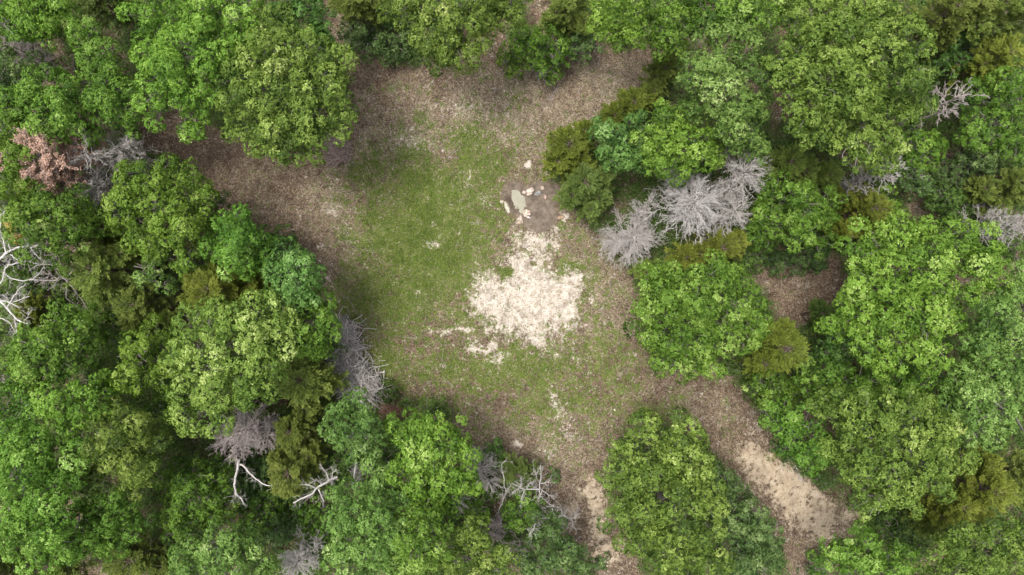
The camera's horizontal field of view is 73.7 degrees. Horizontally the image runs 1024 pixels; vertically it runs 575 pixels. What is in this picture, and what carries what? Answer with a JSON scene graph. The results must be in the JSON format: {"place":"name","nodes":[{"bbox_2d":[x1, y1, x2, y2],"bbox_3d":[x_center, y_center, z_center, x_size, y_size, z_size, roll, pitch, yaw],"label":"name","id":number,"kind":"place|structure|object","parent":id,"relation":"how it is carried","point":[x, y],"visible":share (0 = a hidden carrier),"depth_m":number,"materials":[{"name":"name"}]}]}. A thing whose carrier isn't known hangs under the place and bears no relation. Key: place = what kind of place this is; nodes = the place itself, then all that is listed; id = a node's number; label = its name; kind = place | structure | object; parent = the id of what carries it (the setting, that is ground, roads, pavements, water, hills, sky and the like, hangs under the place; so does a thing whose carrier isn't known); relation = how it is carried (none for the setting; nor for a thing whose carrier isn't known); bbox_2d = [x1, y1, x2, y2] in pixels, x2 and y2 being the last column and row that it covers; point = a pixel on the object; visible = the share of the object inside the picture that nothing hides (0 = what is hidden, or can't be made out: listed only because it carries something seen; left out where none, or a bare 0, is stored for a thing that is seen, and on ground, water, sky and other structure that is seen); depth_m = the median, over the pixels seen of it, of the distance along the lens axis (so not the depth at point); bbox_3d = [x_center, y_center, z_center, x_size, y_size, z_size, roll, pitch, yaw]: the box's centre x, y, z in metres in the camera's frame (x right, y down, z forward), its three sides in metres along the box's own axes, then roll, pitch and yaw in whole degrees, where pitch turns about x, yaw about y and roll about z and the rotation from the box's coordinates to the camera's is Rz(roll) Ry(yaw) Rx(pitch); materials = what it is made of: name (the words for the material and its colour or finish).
{"place":"outdoors","nodes":[
{"label":"outdoors","id":0,"kind":"place"},
{"bbox_2d":[0,0,1023,574],"bbox_3d":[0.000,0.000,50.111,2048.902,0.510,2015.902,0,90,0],"label":"ground","id":1,"kind":"structure","parent":0,"point":[526,286],"depth_m":50.00,"materials":[{"name":"soil"}]},
{"bbox_2d":[0,104,47,212],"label":"broadleaf tree","id":2,"kind":"object","parent":1,"relation":"on","point":[15,151],"visible":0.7,"depth_m":40.43,"materials":[{"name":"green plant"}]},
{"bbox_2d":[0,245,53,302],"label":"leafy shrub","id":3,"kind":"object","parent":1,"relation":"on","point":[23,274],"visible":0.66,"depth_m":48.18,"materials":[{"name":"green plant"}]},
{"bbox_2d":[0,44,59,122],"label":"broadleaf tree","id":4,"kind":"object","parent":1,"relation":"on","point":[9,78],"visible":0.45,"depth_m":41.74,"materials":[{"name":"green plant"}]},
{"bbox_2d":[0,0,82,53],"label":"broadleaf tree","id":5,"kind":"object","parent":1,"relation":"on","point":[29,17],"visible":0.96,"depth_m":40.31,"materials":[{"name":"green plant"}]},
{"bbox_2d":[0,379,93,574],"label":"broadleaf tree","id":6,"kind":"object","parent":1,"relation":"on","point":[35,478],"visible":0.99,"depth_m":38.61,"materials":[{"name":"green plant"}]},
{"bbox_2d":[0,297,105,397],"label":"broadleaf tree","id":7,"kind":"object","parent":1,"relation":"on","point":[33,350],"visible":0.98,"depth_m":40.60,"materials":[{"name":"green plant"}]},
{"bbox_2d":[0,62,107,149],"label":"broadleaf tree","id":8,"kind":"object","parent":1,"relation":"on","point":[60,116],"visible":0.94,"depth_m":39.87,"materials":[{"name":"green plant"}]},
{"bbox_2d":[0,178,110,278],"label":"broadleaf tree","id":9,"kind":"object","parent":1,"relation":"on","point":[31,219],"visible":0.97,"depth_m":40.55,"materials":[{"name":"green plant"}]},
{"bbox_2d":[0,126,130,207],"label":"dead tree","id":10,"kind":"object","parent":1,"relation":"on","point":[50,170],"visible":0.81,"depth_m":41.02,"materials":[{"name":"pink plant"}]},
{"bbox_2d":[7,366,133,446],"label":"broadleaf tree","id":11,"kind":"object","parent":1,"relation":"on","point":[48,409],"visible":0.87,"depth_m":40.11,"materials":[{"name":"green plant"}]},
{"bbox_2d":[70,298,136,352],"bbox_3d":[-27.972,2.465,47.536,4.503,5.371,4.119,0,90,0],"label":"leafy shrub","id":12,"kind":"object","parent":1,"relation":"on","point":[107,317],"visible":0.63,"depth_m":46.12,"materials":[{"name":"green plant"}]},
{"bbox_2d":[48,482,159,562],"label":"broadleaf tree","id":13,"kind":"object","parent":1,"relation":"on","point":[105,528],"visible":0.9,"depth_m":41.09,"materials":[{"name":"green plant"}]},
{"bbox_2d":[64,14,146,139],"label":"broadleaf tree","id":14,"kind":"object","parent":1,"relation":"on","point":[106,86],"visible":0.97,"depth_m":39.82,"materials":[{"name":"green plant"}]},
{"bbox_2d":[61,119,165,215],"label":"dead tree","id":15,"kind":"object","parent":1,"relation":"on","point":[100,183],"visible":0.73,"depth_m":43.31,"materials":[{"name":"grey wood"}]},
{"bbox_2d":[73,0,157,36],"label":"cedar tree","id":16,"kind":"object","parent":1,"relation":"on","point":[95,7],"visible":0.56,"depth_m":45.54,"materials":[{"name":"green plant"}]},
{"bbox_2d":[63,240,168,309],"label":"cedar tree","id":17,"kind":"object","parent":1,"relation":"on","point":[100,261],"visible":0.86,"depth_m":43.69,"materials":[{"name":"green plant"}]},
{"bbox_2d":[63,395,175,502],"bbox_3d":[-23.394,9.789,43.856,6.406,12.537,6.194,22,90,0],"label":"broadleaf tree","id":18,"kind":"object","parent":1,"relation":"on","point":[115,448],"visible":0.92,"depth_m":39.56,"materials":[{"name":"green plant"}]},
{"bbox_2d":[100,312,183,399],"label":"broadleaf tree","id":19,"kind":"object","parent":1,"relation":"on","point":[131,369],"visible":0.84,"depth_m":41.95,"materials":[{"name":"green plant"}]},
{"bbox_2d":[100,517,188,574],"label":"cedar tree","id":20,"kind":"object","parent":1,"relation":"on","point":[136,560],"visible":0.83,"depth_m":45.27,"materials":[{"name":"green plant"}]},
{"bbox_2d":[111,279,190,332],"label":"cedar tree","id":21,"kind":"object","parent":1,"relation":"on","point":[136,309],"visible":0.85,"depth_m":45.16,"materials":[{"name":"green plant"}]},
{"bbox_2d":[101,151,220,262],"bbox_3d":[-21.738,-4.798,44.950,7.570,10.502,6.784,0,90,0],"label":"broadleaf tree","id":22,"kind":"object","parent":1,"relation":"on","point":[164,187],"visible":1,"depth_m":41.07,"materials":[{"name":"green plant"}]},
{"bbox_2d":[114,0,271,144],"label":"broadleaf tree","id":23,"kind":"object","parent":1,"relation":"on","point":[194,31],"visible":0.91,"depth_m":38.77,"materials":[{"name":"green plant"}]},
{"bbox_2d":[147,450,240,556],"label":"broadleaf tree","id":24,"kind":"object","parent":1,"relation":"on","point":[179,496],"visible":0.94,"depth_m":44.19,"materials":[{"name":"green plant"}]},
{"bbox_2d":[167,517,279,574],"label":"broadleaf tree","id":25,"kind":"object","parent":1,"relation":"on","point":[226,546],"visible":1,"depth_m":40.87,"materials":[{"name":"green plant"}]},
{"bbox_2d":[176,257,272,320],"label":"cedar tree","id":26,"kind":"object","parent":1,"relation":"on","point":[208,284],"visible":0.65,"depth_m":43.03,"materials":[{"name":"green plant"}]},
{"bbox_2d":[157,287,301,438],"bbox_3d":[-16.738,4.519,44.118,8.290,12.263,9.076,0,90,0],"label":"broadleaf tree","id":27,"kind":"object","parent":1,"relation":"on","point":[219,375],"visible":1,"depth_m":39.58,"materials":[{"name":"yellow plant"}]},
{"bbox_2d":[197,201,280,282],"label":"broadleaf tree","id":28,"kind":"object","parent":1,"relation":"on","point":[242,238],"visible":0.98,"depth_m":41.49,"materials":[{"name":"green plant"}]},
{"bbox_2d":[205,396,280,465],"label":"dead tree","id":29,"kind":"object","parent":1,"relation":"on","point":[256,430],"visible":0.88,"depth_m":44.41,"materials":[{"name":"grey wood"}]},
{"bbox_2d":[227,447,287,509],"bbox_3d":[-17.960,13.859,48.479,4.605,3.665,4.478,19,90,0],"label":"leafy shrub","id":30,"kind":"object","parent":1,"relation":"on","point":[241,479],"visible":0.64,"depth_m":48.00,"materials":[{"name":"green plant"}]},
{"bbox_2d":[225,488,295,540],"bbox_3d":[-17.835,15.945,48.726,5.189,3.539,3.802,-15,90,0],"label":"leafy shrub","id":31,"kind":"object","parent":1,"relation":"on","point":[251,517],"visible":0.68,"depth_m":48.17,"materials":[{"name":"green plant"}]},
{"bbox_2d":[225,385,333,451],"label":"cedar tree","id":32,"kind":"object","parent":1,"relation":"on","point":[291,431],"visible":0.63,"depth_m":44.98,"materials":[{"name":"green plant"}]},
{"bbox_2d":[250,490,317,551],"bbox_3d":[-16.348,16.691,48.069,3.031,4.260,5.475,43,90,0],"label":"leafy shrub","id":33,"kind":"object","parent":1,"relation":"on","point":[281,531],"visible":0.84,"depth_m":47.50,"materials":[{"name":"green plant"}]},
{"bbox_2d":[211,0,360,168],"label":"broadleaf tree","id":34,"kind":"object","parent":1,"relation":"on","point":[273,102],"visible":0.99,"depth_m":38.66,"materials":[{"name":"green plant"}]},
{"bbox_2d":[256,235,327,312],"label":"broadleaf tree","id":35,"kind":"object","parent":1,"relation":"on","point":[288,277],"visible":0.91,"depth_m":40.94,"materials":[{"name":"green plant"}]},
{"bbox_2d":[265,431,335,499],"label":"cedar tree","id":36,"kind":"object","parent":1,"relation":"on","point":[288,478],"visible":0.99,"depth_m":44.57,"materials":[{"name":"green plant"}]},
{"bbox_2d":[276,525,327,574],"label":"dead tree","id":37,"kind":"object","parent":1,"relation":"on","point":[297,557],"visible":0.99,"depth_m":45.33,"materials":[{"name":"grey wood"}]},
{"bbox_2d":[267,0,342,60],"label":"broadleaf tree","id":38,"kind":"object","parent":1,"relation":"on","point":[312,16],"visible":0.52,"depth_m":41.13,"materials":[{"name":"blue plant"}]},
{"bbox_2d":[268,345,350,408],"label":"cedar tree","id":39,"kind":"object","parent":1,"relation":"on","point":[306,378],"visible":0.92,"depth_m":44.32,"materials":[{"name":"green plant"}]},
{"bbox_2d":[276,284,343,361],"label":"broadleaf tree","id":40,"kind":"object","parent":1,"relation":"on","point":[308,335],"visible":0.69,"depth_m":42.08,"materials":[{"name":"green plant"}]},
{"bbox_2d":[294,494,346,567],"bbox_3d":[-13.402,17.271,48.332,3.127,3.686,5.451,-17,90,0],"label":"leafy shrub","id":41,"kind":"object","parent":1,"relation":"on","point":[311,515],"visible":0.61,"depth_m":47.51,"materials":[{"name":"green plant"}]},
{"bbox_2d":[316,386,389,466],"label":"broadleaf tree","id":42,"kind":"object","parent":1,"relation":"on","point":[367,437],"visible":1,"depth_m":42.23,"materials":[{"name":"green plant"}]},
{"bbox_2d":[322,295,391,410],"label":"dead tree","id":43,"kind":"object","parent":1,"relation":"on","point":[359,371],"visible":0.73,"depth_m":49.03,"materials":[{"name":"grey wood"}]},
{"bbox_2d":[327,0,388,29],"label":"cedar tree","id":44,"kind":"object","parent":1,"relation":"on","point":[348,8],"visible":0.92,"depth_m":45.52,"materials":[{"name":"green plant"}]},
{"bbox_2d":[313,436,406,480],"bbox_3d":[-10.561,11.939,48.076,7.040,4.227,3.261,0,90,0],"label":"leafy shrub","id":45,"kind":"object","parent":1,"relation":"on","point":[334,459],"visible":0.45,"depth_m":47.23,"materials":[{"name":"green plant"}]},
{"bbox_2d":[321,456,413,574],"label":"broadleaf tree","id":46,"kind":"object","parent":1,"relation":"on","point":[377,542],"visible":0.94,"depth_m":40.49,"materials":[{"name":"green plant"}]},
{"bbox_2d":[337,12,414,67],"bbox_3d":[-9.729,-17.523,48.182,5.503,3.991,3.820,0,90,0],"label":"leafy shrub","id":47,"kind":"object","parent":1,"relation":"on","point":[358,31],"visible":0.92,"depth_m":47.79,"materials":[{"name":"green plant"}]},
{"bbox_2d":[382,493,461,574],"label":"broadleaf tree","id":48,"kind":"object","parent":1,"relation":"on","point":[412,555],"visible":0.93,"depth_m":40.39,"materials":[{"name":"green plant"}]},
{"bbox_2d":[383,406,484,519],"bbox_3d":[-4.874,11.029,44.773,6.369,10.772,7.312,0,90,0],"label":"broadleaf tree","id":49,"kind":"object","parent":1,"relation":"on","point":[428,456],"visible":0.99,"depth_m":41.30,"materials":[{"name":"green plant"}]},
{"bbox_2d":[376,0,533,77],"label":"broadleaf tree","id":50,"kind":"object","parent":1,"relation":"on","point":[449,20],"visible":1,"depth_m":40.03,"materials":[{"name":"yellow plant"}]},
{"bbox_2d":[426,512,521,574],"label":"broadleaf tree","id":51,"kind":"object","parent":1,"relation":"on","point":[463,546],"visible":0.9,"depth_m":41.71,"materials":[{"name":"green plant"}]},
{"bbox_2d":[0,0,1023,574],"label":"undergrowth","id":52,"kind":"object","parent":1,"relation":"on","point":[286,410],"visible":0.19,"depth_m":49.21,"materials":[{"name":"green plant"}]},
{"bbox_2d":[0,0,1023,574],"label":"fallen leaves","id":53,"kind":"object","parent":1,"relation":"on","point":[652,402],"depth_m":49.97,"materials":[{"name":"brown plant"}]},
{"bbox_2d":[499,484,545,533],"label":"leafy shrub","id":54,"kind":"object","parent":1,"relation":"on","point":[527,505],"visible":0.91,"depth_m":46.05,"materials":[{"name":"green plant"}]},
{"bbox_2d":[320,25,735,483],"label":"grass","id":55,"kind":"structure","parent":1,"relation":"on","point":[427,228],"depth_m":49.97,"materials":[{"name":"green plant"}]},
{"bbox_2d":[525,22,576,78],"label":"leafy shrub","id":56,"kind":"object","parent":1,"relation":"on","point":[549,47],"visible":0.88,"depth_m":46.33,"materials":[{"name":"green plant"}]},
{"bbox_2d":[511,508,612,574],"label":"broadleaf tree","id":57,"kind":"object","parent":1,"relation":"on","point":[555,559],"visible":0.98,"depth_m":42.98,"materials":[{"name":"green plant"}]},
{"bbox_2d":[538,0,593,41],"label":"cedar tree","id":58,"kind":"object","parent":1,"relation":"on","point":[560,15],"visible":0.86,"depth_m":45.21,"materials":[{"name":"green plant"}]},
{"bbox_2d":[541,118,597,182],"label":"cedar tree","id":59,"kind":"object","parent":1,"relation":"on","point":[566,148],"visible":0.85,"depth_m":45.29,"materials":[{"name":"green plant"}]},
{"bbox_2d":[551,161,616,225],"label":"cedar tree","id":60,"kind":"object","parent":1,"relation":"on","point":[593,190],"visible":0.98,"depth_m":45.28,"materials":[{"name":"green plant"}]},
{"bbox_2d":[586,108,655,174],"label":"broadleaf tree","id":61,"kind":"object","parent":1,"relation":"on","point":[626,156],"visible":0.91,"depth_m":42.71,"materials":[{"name":"green plant"}]},
{"bbox_2d":[585,0,662,55],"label":"broadleaf tree","id":62,"kind":"object","parent":1,"relation":"on","point":[607,19],"visible":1,"depth_m":40.41,"materials":[{"name":"green plant"}]},
{"bbox_2d":[596,84,657,128],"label":"cedar tree","id":63,"kind":"object","parent":1,"relation":"on","point":[631,100],"visible":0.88,"depth_m":46.05,"materials":[{"name":"green plant"}]},
{"bbox_2d":[591,208,670,272],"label":"dead tree","id":64,"kind":"object","parent":1,"relation":"on","point":[623,240],"visible":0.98,"depth_m":46.41,"materials":[{"name":"grey wood"}]},
{"bbox_2d":[638,49,684,106],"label":"cedar tree","id":65,"kind":"object","parent":1,"relation":"on","point":[666,71],"visible":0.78,"depth_m":46.09,"materials":[{"name":"green plant"}]},
{"bbox_2d":[594,405,736,574],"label":"broadleaf tree","id":66,"kind":"object","parent":1,"relation":"on","point":[671,504],"visible":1,"depth_m":39.73,"materials":[{"name":"green plant"}]},
{"bbox_2d":[643,0,705,63],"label":"broadleaf tree","id":67,"kind":"object","parent":1,"relation":"on","point":[674,22],"visible":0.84,"depth_m":41.02,"materials":[{"name":"green plant"}]},
{"bbox_2d":[628,97,727,188],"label":"broadleaf tree","id":68,"kind":"object","parent":1,"relation":"on","point":[674,133],"visible":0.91,"depth_m":41.10,"materials":[{"name":"green plant"}]},
{"bbox_2d":[640,169,731,245],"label":"dead tree","id":69,"kind":"object","parent":1,"relation":"on","point":[693,203],"visible":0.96,"depth_m":42.94,"materials":[{"name":"grey wood"}]},
{"bbox_2d":[622,247,773,384],"bbox_3d":[11.508,1.865,44.438,9.248,11.382,8.632,0,90,0],"label":"broadleaf tree","id":70,"kind":"object","parent":1,"relation":"on","point":[664,294],"visible":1,"depth_m":41.20,"materials":[{"name":"green plant"}]},
{"bbox_2d":[663,222,751,274],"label":"cedar tree","id":71,"kind":"object","parent":1,"relation":"on","point":[733,244],"visible":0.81,"depth_m":44.81,"materials":[{"name":"green plant"}]},
{"bbox_2d":[672,8,779,166],"bbox_3d":[12.838,-12.040,44.097,6.734,12.184,9.176,0,90,0],"label":"broadleaf tree","id":72,"kind":"object","parent":1,"relation":"on","point":[734,108],"visible":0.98,"depth_m":39.91,"materials":[{"name":"green plant"}]},
{"bbox_2d":[674,0,796,45],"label":"broadleaf tree","id":73,"kind":"object","parent":1,"relation":"on","point":[754,15],"visible":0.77,"depth_m":40.57,"materials":[{"name":"green plant"}]},
{"bbox_2d":[705,147,771,208],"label":"dead tree","id":74,"kind":"object","parent":1,"relation":"on","point":[735,175],"visible":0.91,"depth_m":43.24,"materials":[{"name":"grey wood"}]},
{"bbox_2d":[708,461,786,574],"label":"broadleaf tree","id":75,"kind":"object","parent":1,"relation":"on","point":[756,559],"visible":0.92,"depth_m":43.00,"materials":[{"name":"green plant"}]},
{"bbox_2d":[740,369,800,416],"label":"leafy shrub","id":76,"kind":"object","parent":1,"relation":"on","point":[782,388],"visible":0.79,"depth_m":44.60,"materials":[{"name":"green plant"}]},
{"bbox_2d":[732,317,810,378],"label":"cedar tree","id":77,"kind":"object","parent":1,"relation":"on","point":[787,347],"visible":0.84,"depth_m":44.65,"materials":[{"name":"green plant"}]},
{"bbox_2d":[751,235,830,278],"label":"leafy shrub","id":78,"kind":"object","parent":1,"relation":"on","point":[818,266],"visible":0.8,"depth_m":48.48,"materials":[{"name":"green plant"}]},
{"bbox_2d":[741,169,848,260],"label":"broadleaf tree","id":79,"kind":"object","parent":1,"relation":"on","point":[808,221],"visible":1,"depth_m":43.73,"materials":[{"name":"green plant"}]},
{"bbox_2d":[744,143,845,198],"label":"cedar tree","id":80,"kind":"object","parent":1,"relation":"on","point":[797,164],"visible":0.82,"depth_m":45.51,"materials":[{"name":"green plant"}]},
{"bbox_2d":[757,395,834,478],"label":"broadleaf tree","id":81,"kind":"object","parent":1,"relation":"on","point":[808,449],"visible":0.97,"depth_m":41.34,"materials":[{"name":"green plant"}]},
{"bbox_2d":[790,354,890,421],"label":"broadleaf tree","id":82,"kind":"object","parent":1,"relation":"on","point":[834,374],"visible":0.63,"depth_m":41.89,"materials":[{"name":"green plant"}]},
{"bbox_2d":[759,0,940,176],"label":"broadleaf tree","id":83,"kind":"object","parent":1,"relation":"on","point":[865,36],"visible":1,"depth_m":37.83,"materials":[{"name":"green plant"}]},
{"bbox_2d":[816,180,894,245],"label":"cedar tree","id":84,"kind":"object","parent":1,"relation":"on","point":[871,206],"visible":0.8,"depth_m":44.76,"materials":[{"name":"green plant"}]},
{"bbox_2d":[805,519,920,574],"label":"broadleaf tree","id":85,"kind":"object","parent":1,"relation":"on","point":[845,551],"visible":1,"depth_m":41.21,"materials":[{"name":"green plant"}]},
{"bbox_2d":[804,380,982,522],"bbox_3d":[22.390,9.523,43.530,9.547,13.369,8.296,0,90,0],"label":"broadleaf tree","id":86,"kind":"object","parent":1,"relation":"on","point":[920,448],"visible":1,"depth_m":38.51,"materials":[{"name":"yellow plant"}]},
{"bbox_2d":[865,508,929,561],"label":"leafy shrub","id":87,"kind":"object","parent":1,"relation":"on","point":[901,526],"visible":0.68,"depth_m":47.88,"materials":[{"name":"green plant"}]},
{"bbox_2d":[811,210,1013,379],"bbox_3d":[23.793,0.470,43.310,11.522,13.690,9.935,0,90,0],"label":"broadleaf tree","id":88,"kind":"object","parent":1,"relation":"on","point":[917,287],"visible":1,"depth_m":38.70,"materials":[{"name":"green plant"}]},
{"bbox_2d":[893,128,949,184],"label":"leafy shrub","id":89,"kind":"object","parent":1,"relation":"on","point":[926,147],"visible":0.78,"depth_m":46.15,"materials":[{"name":"green plant"}]},
{"bbox_2d":[889,350,990,416],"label":"broadleaf tree","id":90,"kind":"object","parent":1,"relation":"on","point":[935,378],"visible":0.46,"depth_m":41.90,"materials":[{"name":"green plant"}]},
{"bbox_2d":[896,0,997,63],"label":"cedar tree","id":91,"kind":"object","parent":1,"relation":"on","point":[955,10],"visible":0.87,"depth_m":43.77,"materials":[{"name":"green plant"}]},
{"bbox_2d":[920,175,980,239],"bbox_3d":[31.021,-5.798,48.291,5.298,3.588,3.156,39,90,0],"label":"leafy shrub","id":92,"kind":"object","parent":1,"relation":"on","point":[942,201],"visible":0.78,"depth_m":47.54,"materials":[{"name":"green plant"}]},
{"bbox_2d":[907,442,1020,527],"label":"cedar tree","id":93,"kind":"object","parent":1,"relation":"on","point":[976,500],"visible":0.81,"depth_m":43.79,"materials":[{"name":"green plant"}]},
{"bbox_2d":[919,515,1023,574],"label":"broadleaf tree","id":94,"kind":"object","parent":1,"relation":"on","point":[999,556],"visible":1,"depth_m":40.78,"materials":[{"name":"green plant"}]},
{"bbox_2d":[922,135,1023,191],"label":"leafy shrub","id":95,"kind":"object","parent":1,"relation":"on","point":[977,161],"visible":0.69,"depth_m":46.65,"materials":[{"name":"green plant"}]},
{"bbox_2d":[933,358,1023,452],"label":"broadleaf tree","id":96,"kind":"object","parent":1,"relation":"on","point":[1005,409],"visible":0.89,"depth_m":39.83,"materials":[{"name":"green plant"}]},
{"bbox_2d":[940,0,1023,54],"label":"cedar tree","id":97,"kind":"object","parent":1,"relation":"on","point":[985,24],"visible":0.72,"depth_m":43.68,"materials":[{"name":"green plant"}]},
{"bbox_2d":[943,30,1023,95],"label":"cedar tree","id":98,"kind":"object","parent":1,"relation":"on","point":[984,63],"visible":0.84,"depth_m":44.75,"materials":[{"name":"green plant"}]},
{"bbox_2d":[949,65,1023,164],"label":"broadleaf tree","id":99,"kind":"object","parent":1,"relation":"on","point":[1009,91],"visible":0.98,"depth_m":44.27,"materials":[{"name":"green plant"}]},
{"bbox_2d":[954,256,1023,387],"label":"broadleaf tree","id":100,"kind":"object","parent":1,"relation":"on","point":[1000,328],"visible":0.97,"depth_m":39.36,"materials":[{"name":"green plant"}]},
{"bbox_2d":[959,164,1023,222],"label":"cedar tree","id":101,"kind":"object","parent":1,"relation":"on","point":[1008,187],"visible":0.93,"depth_m":45.89,"materials":[{"name":"green plant"}]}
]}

